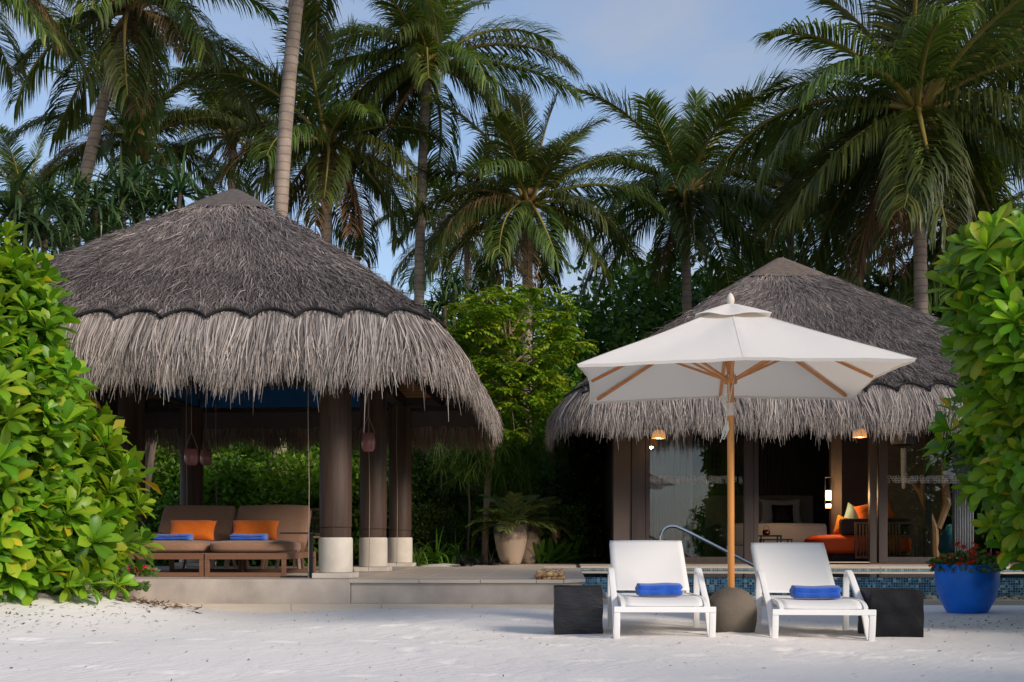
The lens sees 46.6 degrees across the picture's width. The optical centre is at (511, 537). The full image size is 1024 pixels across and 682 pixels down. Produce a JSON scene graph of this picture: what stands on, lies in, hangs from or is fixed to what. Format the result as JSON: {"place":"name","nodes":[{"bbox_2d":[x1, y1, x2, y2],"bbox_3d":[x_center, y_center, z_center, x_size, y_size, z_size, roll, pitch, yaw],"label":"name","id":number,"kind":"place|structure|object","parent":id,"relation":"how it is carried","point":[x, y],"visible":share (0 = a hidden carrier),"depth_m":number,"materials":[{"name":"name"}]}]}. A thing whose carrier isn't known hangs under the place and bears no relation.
{"place":"outdoors","nodes":[
{"label":"outdoors","id":0,"kind":"place"},
{"bbox_2d":[210,515,319,568],"bbox_3d":[-3.465,0.070,16.472,1.500,0.749,0.900,0,0,3],"label":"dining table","id":1,"kind":"object","parent":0,"point":[226,563],"visible":0.06,"depth_m":16.55,"materials":[{"name":"brown wood"}]},
{"bbox_2d":[260,549,304,568],"bbox_3d":[-3.021,0.007,15.637,0.548,0.867,0.616,0,0,-6],"label":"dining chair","id":2,"kind":"object","parent":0,"point":[300,563],"visible":0.04,"depth_m":15.40,"materials":[{"name":"brown wood"}]},
{"bbox_2d":[74,563,585,611],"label":"terrace","id":3,"kind":"structure","parent":0,"point":[500,585],"depth_m":12.41,"materials":[{"name":"stone"}]},
{"bbox_2d":[117,563,160,577],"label":"flowering plant","id":4,"kind":"object","parent":3,"relation":"on","point":[149,571],"visible":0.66,"depth_m":12.04,"materials":[{"name":"green plant"}]},
{"bbox_2d":[129,505,241,576],"bbox_3d":[-3.834,0.021,13.951,0.905,0.829,1.630,0,0,3],"label":"daybed","id":5,"kind":"object","parent":3,"relation":"on","point":[224,516],"visible":0.66,"depth_m":14.28,"materials":[{"name":"brown fabric"}]},
{"bbox_2d":[152,534,193,540],"bbox_3d":[-3.836,-0.005,13.436,0.432,0.078,0.227,0,0,3],"label":"towel","id":6,"kind":"object","parent":5,"relation":"on","point":[186,537],"visible":0.9,"depth_m":13.34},
{"bbox_2d":[170,520,216,539],"bbox_3d":[-3.741,-0.085,13.903,0.554,0.240,0.213,0,0,3],"label":"pillow","id":7,"kind":"object","parent":5,"relation":"on","point":[201,529],"visible":0.83,"depth_m":13.84,"materials":[{"name":"orange fabric"}]},
{"bbox_2d":[205,505,315,576],"bbox_3d":[-2.915,0.021,13.909,0.905,0.829,1.630,0,0,3],"label":"daybed","id":8,"kind":"object","parent":3,"relation":"on","point":[291,518],"visible":0.91,"depth_m":13.78,"materials":[{"name":"brown fabric"}]},
{"bbox_2d":[229,534,268,540],"bbox_3d":[-2.966,-0.005,13.397,0.412,0.078,0.227,0,0,3],"label":"towel","id":9,"kind":"object","parent":8,"relation":"on","point":[233,537],"visible":0.91,"depth_m":13.30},
{"bbox_2d":[232,520,278,539],"bbox_3d":[-3.002,-0.085,13.870,0.554,0.240,0.213,0,0,3],"label":"pillow","id":10,"kind":"object","parent":8,"relation":"on","point":[269,527],"visible":0.76,"depth_m":13.81,"materials":[{"name":"orange fabric"}]},
{"bbox_2d":[37,189,504,577],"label":"thatched pavilion","id":11,"kind":"structure","parent":3,"relation":"on","point":[247,316],"depth_m":12.78,"materials":[{"name":"grey plant"}]},
{"bbox_2d":[184,383,198,465],"bbox_3d":[-3.912,-1.435,14.490,0.172,1.111,0.172,0,0,3],"label":"hanging lantern","id":12,"kind":"object","parent":11,"relation":"hanging from","point":[191,457],"visible":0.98,"depth_m":14.43,"materials":[{"name":"brown glass"}]},
{"bbox_2d":[200,437,211,465],"bbox_3d":[-4.409,-1.514,17.115,0.172,0.951,0.172,0,0,3],"label":"hanging lantern","id":13,"kind":"object","parent":11,"relation":"hanging from","point":[206,457],"visible":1,"depth_m":17.05,"materials":[{"name":"brown glass"}]},
{"bbox_2d":[308,380,309,578],"bbox_3d":[-2.168,-0.777,12.659,0.019,2.426,0.015,0,0,33],"label":"blind cord","id":14,"kind":"object","parent":11,"relation":"hanging from","point":[309,480],"visible":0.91,"depth_m":12.66,"materials":[{"name":"fabric"}]},
{"bbox_2d":[361,384,374,451],"bbox_3d":[-1.730,-1.512,14.292,0.172,0.955,0.172,0,0,3],"label":"hanging lantern","id":15,"kind":"object","parent":11,"relation":"hanging from","point":[367,442],"visible":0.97,"depth_m":14.23,"materials":[{"name":"brown glass"}]},
{"bbox_2d":[275,508,319,567],"bbox_3d":[-3.025,0.007,17.066,0.548,0.867,0.616,0,0,14],"label":"dining chair","id":16,"kind":"object","parent":3,"relation":"on","point":[294,561],"visible":0.19,"depth_m":17.26,"materials":[{"name":"brown wood"}]},
{"bbox_2d":[280,532,319,577],"bbox_3d":[-2.321,0.188,13.067,0.400,0.493,0.340,0,0,3],"label":"tray table","id":17,"kind":"object","parent":3,"relation":"on","point":[310,553],"visible":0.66,"depth_m":13.03,"materials":[{"name":"black metal"}]},
{"bbox_2d":[493,524,527,564],"bbox_3d":[-0.020,0.112,19.270,0.565,0.645,0.565,0,0,3],"label":"clay pot","id":18,"kind":"object","parent":3,"relation":"on","point":[510,548],"visible":0.88,"depth_m":19.07,"materials":[{"name":"ceramic"}]},
{"bbox_2d":[465,491,556,535],"bbox_3d":[-0.014,-0.380,19.239,1.502,0.732,1.531,0,0,3],"label":"cycad","id":19,"kind":"object","parent":18,"relation":"in","point":[516,508],"visible":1,"depth_m":19.14,"materials":[{"name":"green plant"}]},
{"bbox_2d":[520,524,541,563],"bbox_3d":[0.248,0.104,19.959,0.520,0.660,0.520,0,0,3],"label":"clay pot","id":20,"kind":"object","parent":3,"relation":"on","point":[533,535],"visible":0.41,"depth_m":19.77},
{"bbox_2d":[480,496,575,539],"bbox_3d":[0.247,-0.328,19.930,1.684,0.768,1.686,0,0,3],"label":"cycad","id":21,"kind":"object","parent":20,"relation":"in","point":[546,501],"visible":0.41,"depth_m":19.78,"materials":[{"name":"green plant"}]},
{"bbox_2d":[534,568,564,579],"bbox_3d":[0.462,0.411,13.970,0.331,0.115,3.212,0,0,3],"label":"pebble channel","id":22,"kind":"object","parent":3,"relation":"on","point":[549,574],"visible":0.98,"depth_m":12.42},
{"bbox_2d":[146,560,536,566],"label":"garden soil","id":23,"kind":"structure","parent":0,"point":[166,564],"depth_m":20.65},
{"bbox_2d":[0,124,93,257],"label":"coconut palm","id":24,"kind":"object","parent":23,"relation":"on","point":[8,156],"visible":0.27,"depth_m":36.12,"materials":[{"name":"green plant"}]},
{"bbox_2d":[0,0,106,105],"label":"coconut palm","id":25,"kind":"object","parent":23,"relation":"on","point":[36,16],"visible":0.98,"depth_m":21.95,"materials":[{"name":"green plant"}]},
{"bbox_2d":[19,167,139,254],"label":"screw pine","id":26,"kind":"object","parent":23,"relation":"on","point":[79,183],"visible":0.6,"depth_m":19.95,"materials":[{"name":"green plant"}]},
{"bbox_2d":[0,41,265,233],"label":"coconut palm","id":27,"kind":"object","parent":23,"relation":"on","point":[139,145],"visible":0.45,"depth_m":29.03,"materials":[{"name":"green plant"}]},
{"bbox_2d":[0,0,299,246],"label":"coconut palm","id":28,"kind":"object","parent":23,"relation":"on","point":[137,24],"visible":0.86,"depth_m":24.35,"materials":[{"name":"green plant"}]},
{"bbox_2d":[73,142,228,522],"bbox_3d":[-6.460,-3.216,20.875,2.762,7.473,2.562,0,0,-27],"label":"screw pine","id":29,"kind":"object","parent":23,"relation":"on","point":[142,196],"visible":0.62,"depth_m":20.65,"materials":[{"name":"green plant"}]},
{"bbox_2d":[99,458,218,563],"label":"garden shrub","id":30,"kind":"object","parent":23,"relation":"on","point":[161,468],"visible":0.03,"depth_m":21.25,"materials":[{"name":"green plant"}]},
{"bbox_2d":[147,437,179,522],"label":"garden shrub","id":31,"kind":"object","parent":23,"relation":"on","point":[159,451],"visible":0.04,"depth_m":22.01,"materials":[{"name":"green plant"}]},
{"bbox_2d":[145,456,276,565],"bbox_3d":[-5.372,-0.360,21.233,2.987,2.341,3.020,0,0,3],"label":"garden shrub","id":32,"kind":"object","parent":23,"relation":"on","point":[169,495],"visible":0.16,"depth_m":20.60,"materials":[{"name":"green plant"}]},
{"bbox_2d":[147,46,323,203],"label":"coconut palm","id":33,"kind":"object","parent":23,"relation":"on","point":[200,141],"visible":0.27,"depth_m":30.81,"materials":[{"name":"green plant"}]},
{"bbox_2d":[167,435,318,504],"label":"garden shrub","id":34,"kind":"object","parent":23,"relation":"on","point":[227,453],"visible":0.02,"depth_m":22.15,"materials":[{"name":"green plant"}]},
{"bbox_2d":[204,439,359,565],"bbox_3d":[-4.164,-0.353,20.905,3.154,2.943,3.215,0,0,3],"label":"garden shrub","id":35,"kind":"object","parent":23,"relation":"on","point":[301,489],"visible":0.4,"depth_m":20.19,"materials":[{"name":"green plant"}]},
{"bbox_2d":[239,439,388,538],"bbox_3d":[-3.992,-1.107,23.428,3.394,3.242,3.306,0,0,3],"label":"garden shrub","id":36,"kind":"object","parent":23,"relation":"on","point":[318,452],"visible":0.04,"depth_m":22.53,"materials":[{"name":"green plant"}]},
{"bbox_2d":[187,0,449,271],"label":"coconut palm","id":37,"kind":"object","parent":23,"relation":"on","point":[328,172],"visible":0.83,"depth_m":24.66,"materials":[{"name":"green plant"}]},
{"bbox_2d":[254,450,388,563],"bbox_3d":[-3.472,-0.510,21.665,2.916,2.341,3.001,0,0,43],"label":"garden shrub","id":38,"kind":"object","parent":23,"relation":"on","point":[355,530],"visible":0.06,"depth_m":20.97,"materials":[{"name":"green plant"}]},
{"bbox_2d":[270,0,455,483],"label":"coconut palm","id":39,"kind":"object","parent":23,"relation":"on","point":[294,38],"visible":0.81,"depth_m":21.64,"materials":[{"name":"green plant"}]},
{"bbox_2d":[304,453,435,562],"bbox_3d":[-2.526,-0.452,21.275,2.535,2.452,2.737,0,0,3],"label":"garden shrub","id":40,"kind":"object","parent":23,"relation":"on","point":[356,493],"visible":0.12,"depth_m":20.73,"materials":[{"name":"green plant"}]},
{"bbox_2d":[352,442,481,548],"bbox_3d":[-1.799,-0.605,21.589,2.756,2.366,2.648,0,0,3],"label":"garden shrub","id":41,"kind":"object","parent":23,"relation":"on","point":[455,501],"visible":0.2,"depth_m":21.04,"materials":[{"name":"green plant"}]},
{"bbox_2d":[387,537,447,565],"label":"fern","id":42,"kind":"object","parent":23,"relation":"on","point":[419,557],"visible":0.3,"depth_m":19.36,"materials":[{"name":"green plant"}]},
{"bbox_2d":[413,524,462,564],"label":"fern","id":43,"kind":"object","parent":23,"relation":"on","point":[439,559],"visible":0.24,"depth_m":19.57,"materials":[{"name":"green plant"}]},
{"bbox_2d":[411,500,467,561],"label":"garden shrub","id":44,"kind":"object","parent":23,"relation":"on","point":[447,535],"visible":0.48,"depth_m":20.23,"materials":[{"name":"green plant"}]},
{"bbox_2d":[297,0,584,304],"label":"coconut palm","id":45,"kind":"object","parent":23,"relation":"on","point":[416,75],"visible":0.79,"depth_m":25.30,"materials":[{"name":"green plant"}]},
{"bbox_2d":[405,258,487,507],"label":"screw pine","id":46,"kind":"object","parent":23,"relation":"on","point":[454,283],"visible":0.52,"depth_m":21.66,"materials":[{"name":"green plant"}]},
{"bbox_2d":[424,531,477,564],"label":"fern","id":47,"kind":"object","parent":23,"relation":"on","point":[453,550],"visible":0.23,"depth_m":19.91,"materials":[{"name":"green plant"}]},
{"bbox_2d":[419,434,507,564],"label":"wispy shrub","id":48,"kind":"object","parent":23,"relation":"on","point":[471,460],"visible":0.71,"depth_m":20.16,"materials":[{"name":"green plant"}]},
{"bbox_2d":[354,289,576,456],"bbox_3d":[-1.783,-3.374,33.621,9.234,7.770,9.004,0,0,3],"label":"garden tree","id":49,"kind":"object","parent":23,"relation":"on","point":[477,345],"visible":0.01,"depth_m":32.87,"materials":[{"name":"green plant"}]},
{"bbox_2d":[413,475,525,547],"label":"garden shrub","id":50,"kind":"object","parent":23,"relation":"on","point":[482,492],"visible":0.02,"depth_m":22.50,"materials":[{"name":"green plant"}]},
{"bbox_2d":[368,136,571,312],"bbox_3d":[-1.215,-5.760,35.990,6.080,12.544,6.250,0,0,3],"label":"coconut palm","id":51,"kind":"object","parent":23,"relation":"on","point":[432,264],"visible":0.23,"depth_m":35.30,"materials":[{"name":"green plant"}]},
{"bbox_2d":[441,496,499,561],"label":"garden shrub","id":52,"kind":"object","parent":23,"relation":"on","point":[473,526],"visible":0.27,"depth_m":21.01,"materials":[{"name":"green plant"}]},
{"bbox_2d":[447,534,494,564],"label":"fern","id":53,"kind":"object","parent":23,"relation":"on","point":[472,554],"visible":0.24,"depth_m":20.11,"materials":[{"name":"green plant"}]},
{"bbox_2d":[465,422,544,503],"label":"wispy shrub","id":54,"kind":"object","parent":23,"relation":"on","point":[514,480],"visible":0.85,"depth_m":20.27,"materials":[{"name":"green plant"}]},
{"bbox_2d":[442,284,598,561],"bbox_3d":[-0.045,-1.959,20.188,3.006,4.943,2.243,0,0,3],"label":"ornamental tree","id":55,"kind":"object","parent":23,"relation":"on","point":[522,372],"visible":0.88,"depth_m":19.83,"materials":[{"name":"green plant"}]},
{"bbox_2d":[393,88,671,435],"bbox_3d":[0.319,-4.529,25.056,5.277,10.083,4.885,0,0,-37],"label":"coconut palm","id":56,"kind":"object","parent":23,"relation":"on","point":[525,169],"visible":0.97,"depth_m":24.46,"materials":[{"name":"green plant"}]},
{"bbox_2d":[469,441,602,561],"bbox_3d":[0.386,-0.556,23.537,3.118,2.840,3.349,0,0,-44],"label":"garden shrub","id":57,"kind":"object","parent":23,"relation":"on","point":[557,491],"visible":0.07,"depth_m":23.08,"materials":[{"name":"green plant"}]},
{"bbox_2d":[481,388,592,492],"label":"wispy shrub","id":58,"kind":"object","parent":23,"relation":"on","point":[537,443],"visible":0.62,"depth_m":20.71,"materials":[{"name":"green plant"}]},
{"bbox_2d":[447,267,645,359],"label":"garden tree","id":59,"kind":"object","parent":23,"relation":"on","point":[508,275],"depth_m":36.45,"materials":[{"name":"green plant"}]},
{"bbox_2d":[533,538,563,563],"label":"broad leaf plant","id":60,"kind":"object","parent":23,"relation":"on","point":[548,556],"visible":0.77,"depth_m":19.83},
{"bbox_2d":[502,356,602,481],"bbox_3d":[1.530,-1.862,27.046,4.603,4.753,4.311,0,0,3],"label":"garden shrub","id":61,"kind":"object","parent":23,"relation":"on","point":[577,371],"visible":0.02,"depth_m":26.15,"materials":[{"name":"green plant"}]},
{"bbox_2d":[522,500,590,550],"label":"garden shrub","id":62,"kind":"object","parent":23,"relation":"on","point":[561,512],"visible":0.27,"depth_m":21.30,"materials":[{"name":"green plant"}]},
{"bbox_2d":[541,535,579,563],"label":"broad leaf plant","id":63,"kind":"object","parent":23,"relation":"on","point":[550,541],"visible":0.59,"depth_m":20.21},
{"bbox_2d":[533,434,601,557],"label":"garden shrub","id":64,"kind":"object","parent":23,"relation":"on","point":[595,472],"visible":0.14,"depth_m":24.27,"materials":[{"name":"green plant"}]},
{"bbox_2d":[555,537,593,562],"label":"broad leaf plant","id":65,"kind":"object","parent":23,"relation":"on","point":[577,546],"visible":0.45,"depth_m":20.53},
{"bbox_2d":[490,243,725,392],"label":"garden tree","id":66,"kind":"object","parent":23,"relation":"on","point":[634,278],"visible":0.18,"depth_m":31.66,"materials":[{"name":"green plant"}]},
{"bbox_2d":[546,62,815,313],"bbox_3d":[3.868,-5.124,27.891,6.436,11.276,5.421,0,0,21],"label":"coconut palm","id":67,"kind":"object","parent":23,"relation":"on","point":[684,150],"visible":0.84,"depth_m":27.14,"materials":[{"name":"green plant"}]},
{"bbox_2d":[573,233,881,362],"bbox_3d":[6.607,-4.346,35.530,11.774,9.731,10.781,0,0,3],"label":"garden tree","id":68,"kind":"object","parent":23,"relation":"on","point":[628,325],"visible":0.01,"depth_m":33.77,"materials":[{"name":"green plant"}]},
{"bbox_2d":[678,82,906,283],"bbox_3d":[7.638,-5.732,32.941,6.951,12.483,6.918,0,0,3],"label":"coconut palm","id":69,"kind":"object","parent":23,"relation":"on","point":[805,157],"visible":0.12,"depth_m":31.89,"materials":[{"name":"green plant"}]},
{"bbox_2d":[743,245,946,318],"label":"garden tree","id":70,"kind":"object","parent":23,"relation":"on","point":[874,278],"depth_m":29.92,"materials":[{"name":"green plant"}]},
{"bbox_2d":[704,0,1023,313],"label":"coconut palm","id":71,"kind":"object","parent":23,"relation":"on","point":[912,130],"visible":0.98,"depth_m":22.43,"materials":[{"name":"green plant"}]},
{"bbox_2d":[830,257,943,316],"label":"garden tree","id":72,"kind":"object","parent":23,"relation":"on","point":[888,296],"depth_m":31.91,"materials":[{"name":"green plant"}]},
{"bbox_2d":[829,116,1023,318],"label":"coconut palm","id":73,"kind":"object","parent":23,"relation":"on","point":[902,288],"visible":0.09,"depth_m":29.01,"materials":[{"name":"green plant"}]},
{"bbox_2d":[854,0,1023,215],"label":"coconut palm","id":74,"kind":"object","parent":23,"relation":"on","point":[1011,84],"visible":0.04,"depth_m":27.34,"materials":[{"name":"green plant"}]},
{"bbox_2d":[0,582,1023,681],"bbox_3d":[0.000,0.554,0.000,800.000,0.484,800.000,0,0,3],"label":"sand ground","id":75,"kind":"structure","parent":0,"point":[227,644],"depth_m":8.12,"materials":[{"name":"sand"}]},
{"bbox_2d":[0,158,115,263],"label":"screw pine","id":76,"kind":"object","parent":75,"relation":"on","point":[41,229],"visible":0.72,"depth_m":18.08,"materials":[{"name":"green plant"}]},
{"bbox_2d":[0,220,164,605],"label":"beach hedge","id":77,"kind":"object","parent":75,"relation":"on","point":[65,513],"visible":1,"depth_m":10.21,"materials":[{"name":"green plant"}]},
{"bbox_2d":[100,579,151,595],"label":"flowering plant","id":78,"kind":"object","parent":75,"relation":"on","point":[143,585],"visible":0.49,"depth_m":11.86,"materials":[{"name":"green plant"}]},
{"bbox_2d":[3,587,1022,681],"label":"leaf litter","id":79,"kind":"object","parent":75,"relation":"on","point":[153,602],"visible":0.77,"depth_m":10.73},
{"bbox_2d":[553,585,602,634],"bbox_3d":[0.522,0.568,9.396,0.394,0.379,0.394,0,0,3],"label":"cube table","id":80,"kind":"object","parent":75,"relation":"on","point":[577,609],"visible":0.98,"depth_m":9.21,"materials":[{"name":"black wood"}]},
{"bbox_2d":[606,540,715,638],"bbox_3d":[1.158,0.401,9.661,0.750,0.757,1.818,0,0,2],"label":"sun lounger","id":81,"kind":"object","parent":75,"relation":"on","point":[634,563],"visible":0.89,"depth_m":10.05,"materials":[{"name":"white paint"}]},
{"bbox_2d":[635,583,682,595],"bbox_3d":[1.150,0.405,9.318,0.360,0.101,0.261,0,0,3],"label":"towel","id":82,"kind":"object","parent":81,"relation":"on","point":[658,589],"visible":1,"depth_m":9.20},
{"bbox_2d":[709,587,756,632],"bbox_3d":[1.711,0.582,9.262,0.396,0.389,0.388,0,0,3],"label":"umbrella base","id":83,"kind":"object","parent":75,"relation":"on","point":[736,609],"visible":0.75,"depth_m":9.11,"materials":[{"name":"stone"}]},
{"bbox_2d":[577,293,916,587],"bbox_3d":[1.706,-0.727,9.263,2.296,2.366,2.296,0,0,6],"label":"beach umbrella","id":84,"kind":"object","parent":83,"relation":"on","point":[729,351],"visible":1,"depth_m":9.19,"materials":[{"name":"fabric"}]},
{"bbox_2d":[544,258,1023,563],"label":"thatched villa","id":85,"kind":"object","parent":75,"relation":"on","point":[794,446],"visible":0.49,"depth_m":18.67,"materials":[{"name":"grey plant"}]},
{"bbox_2d":[650,427,691,556],"bbox_3d":[2.538,-0.735,18.923,0.665,2.230,0.099,0,0,3],"label":"curtain","id":86,"kind":"object","parent":85,"relation":"hanging from","point":[670,503],"visible":0.67,"depth_m":18.92,"materials":[{"name":"fabric"}]},
{"bbox_2d":[651,476,741,483],"bbox_3d":[2.887,-0.907,18.635,1.447,0.133,0.001,0,0,3],"label":"window pane","id":87,"kind":"structure","parent":85,"relation":"in","point":[679,481],"depth_m":18.64,"materials":[{"name":"clear glass"}]},
{"bbox_2d":[704,495,826,556],"bbox_3d":[4.709,-0.212,21.836,2.077,1.204,2.250,0,0,3],"label":"bed","id":88,"kind":"object","parent":85,"relation":"on","point":[715,521],"visible":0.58,"depth_m":22.60,"materials":[{"name":"white fabric"}]},
{"bbox_2d":[759,499,800,522],"bbox_3d":[5.092,-0.497,22.545,0.780,0.484,0.223,0,0,3],"label":"pillow","id":89,"kind":"object","parent":88,"relation":"on","point":[767,512],"visible":0.64,"depth_m":22.50,"materials":[{"name":"white fabric"}]},
{"bbox_2d":[772,505,793,522],"bbox_3d":[5.082,-0.437,22.295,0.400,0.368,0.206,0,0,3],"label":"cushion","id":90,"kind":"object","parent":88,"relation":"on","point":[782,513],"visible":0.94,"depth_m":22.23,"materials":[{"name":"black fabric"}]},
{"bbox_2d":[804,518,917,561],"bbox_3d":[5.762,0.039,19.802,1.623,0.702,1.420,0,0,3],"label":"orange daybed","id":91,"kind":"object","parent":85,"relation":"on","point":[849,543],"visible":0.73,"depth_m":19.26,"materials":[{"name":"fabric"}]},
{"bbox_2d":[854,499,894,517],"bbox_3d":[5.988,-0.426,19.622,0.681,0.468,0.207,0,0,-6],"label":"pillow","id":92,"kind":"object","parent":91,"relation":"on","point":[862,511],"visible":0.41,"depth_m":19.57,"materials":[{"name":"orange fabric"}]},
{"bbox_2d":[891,432,915,445],"bbox_3d":[6.627,-1.786,20.123,0.400,0.428,0.400,0,0,3],"label":"drum pendant","id":93,"kind":"object","parent":85,"relation":"hanging from","point":[909,440],"visible":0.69,"depth_m":19.96,"materials":[{"name":"grey fabric"}]},
{"bbox_2d":[901,427,906,488],"bbox_3d":[6.699,-1.413,20.320,0.100,1.173,0.100,0,0,3],"label":"bead pendant","id":94,"kind":"object","parent":85,"relation":"hanging from","point":[903,460],"visible":0.9,"depth_m":20.29,"materials":[{"name":"wood"}]},
{"bbox_2d":[907,463,950,556],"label":"driftwood branch","id":95,"kind":"object","parent":85,"relation":"on","point":[943,512],"visible":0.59,"depth_m":19.85,"materials":[{"name":"wood"}]},
{"bbox_2d":[938,525,951,556],"bbox_3d":[7.154,0.090,19.299,0.440,0.600,0.440,0,0,3],"label":"floor vase","id":96,"kind":"object","parent":85,"relation":"on","point":[945,543],"visible":0.38,"depth_m":19.19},
{"bbox_2d":[952,428,973,556],"bbox_3d":[7.170,-0.735,18.896,0.325,2.230,0.099,0,0,3],"label":"curtain","id":97,"kind":"object","parent":85,"relation":"hanging from","point":[962,525],"visible":0.36,"depth_m":18.87,"materials":[{"name":"fabric"}]},
{"bbox_2d":[580,568,1023,604],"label":"pool wall","id":98,"kind":"structure","parent":75,"relation":"on","point":[1011,587],"depth_m":13.78,"materials":[{"name":"tile"}]},
{"bbox_2d":[659,525,753,567],"bbox_3d":[2.562,0.193,14.650,1.549,0.709,0.100,0,0,3],"label":"pool handrail","id":99,"kind":"object","parent":98,"relation":"attached to","point":[701,539],"visible":0.55,"depth_m":14.64,"materials":[{"name":"metal"}]},
{"bbox_2d":[581,570,1023,576],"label":"water","id":100,"kind":"structure","parent":98,"relation":"in","point":[835,573],"depth_m":15.44,"materials":[{"name":"teal liquid"}]},
{"bbox_2d":[751,542,875,640],"bbox_3d":[2.371,0.421,9.646,0.750,0.757,1.818,0,0,5],"label":"sun lounger","id":101,"kind":"object","parent":75,"relation":"on","point":[781,567],"visible":0.84,"depth_m":9.95,"materials":[{"name":"white paint"}]},
{"bbox_2d":[789,585,841,598],"bbox_3d":[2.374,0.425,9.303,0.377,0.101,0.257,0,0,7],"label":"towel","id":102,"kind":"object","parent":101,"relation":"on","point":[820,592],"visible":1,"depth_m":9.19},
{"bbox_2d":[858,588,923,636],"bbox_3d":[2.918,0.575,9.168,0.411,0.364,0.411,0,0,3],"label":"cube table","id":103,"kind":"object","parent":75,"relation":"on","point":[899,612],"visible":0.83,"depth_m":8.97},
{"bbox_2d":[934,564,999,613],"bbox_3d":[4.532,0.510,11.829,0.618,0.491,0.618,0,0,3],"label":"blue planter","id":104,"kind":"object","parent":75,"relation":"on","point":[963,591],"visible":0.81,"depth_m":11.60,"materials":[{"name":"ceramic"}]},
{"bbox_2d":[925,542,1008,572],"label":"flowering plant","id":105,"kind":"object","parent":104,"relation":"in","point":[983,559],"visible":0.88,"depth_m":11.68,"materials":[{"name":"green plant"}]},
{"bbox_2d":[918,201,1023,571],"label":"beach hedge","id":106,"kind":"object","parent":75,"relation":"on","point":[984,271],"visible":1,"depth_m":9.75,"materials":[{"name":"green plant"}]},
{"bbox_2d":[0,0,1023,348],"label":"sky","id":107,"kind":"structure","parent":0,"point":[637,46],"materials":[{"name":"blue"}]},
{"bbox_2d":[553,557,1012,568],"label":"pool terrace","id":108,"kind":"structure","parent":0,"point":[594,563],"depth_m":17.26,"materials":[{"name":"stone"}]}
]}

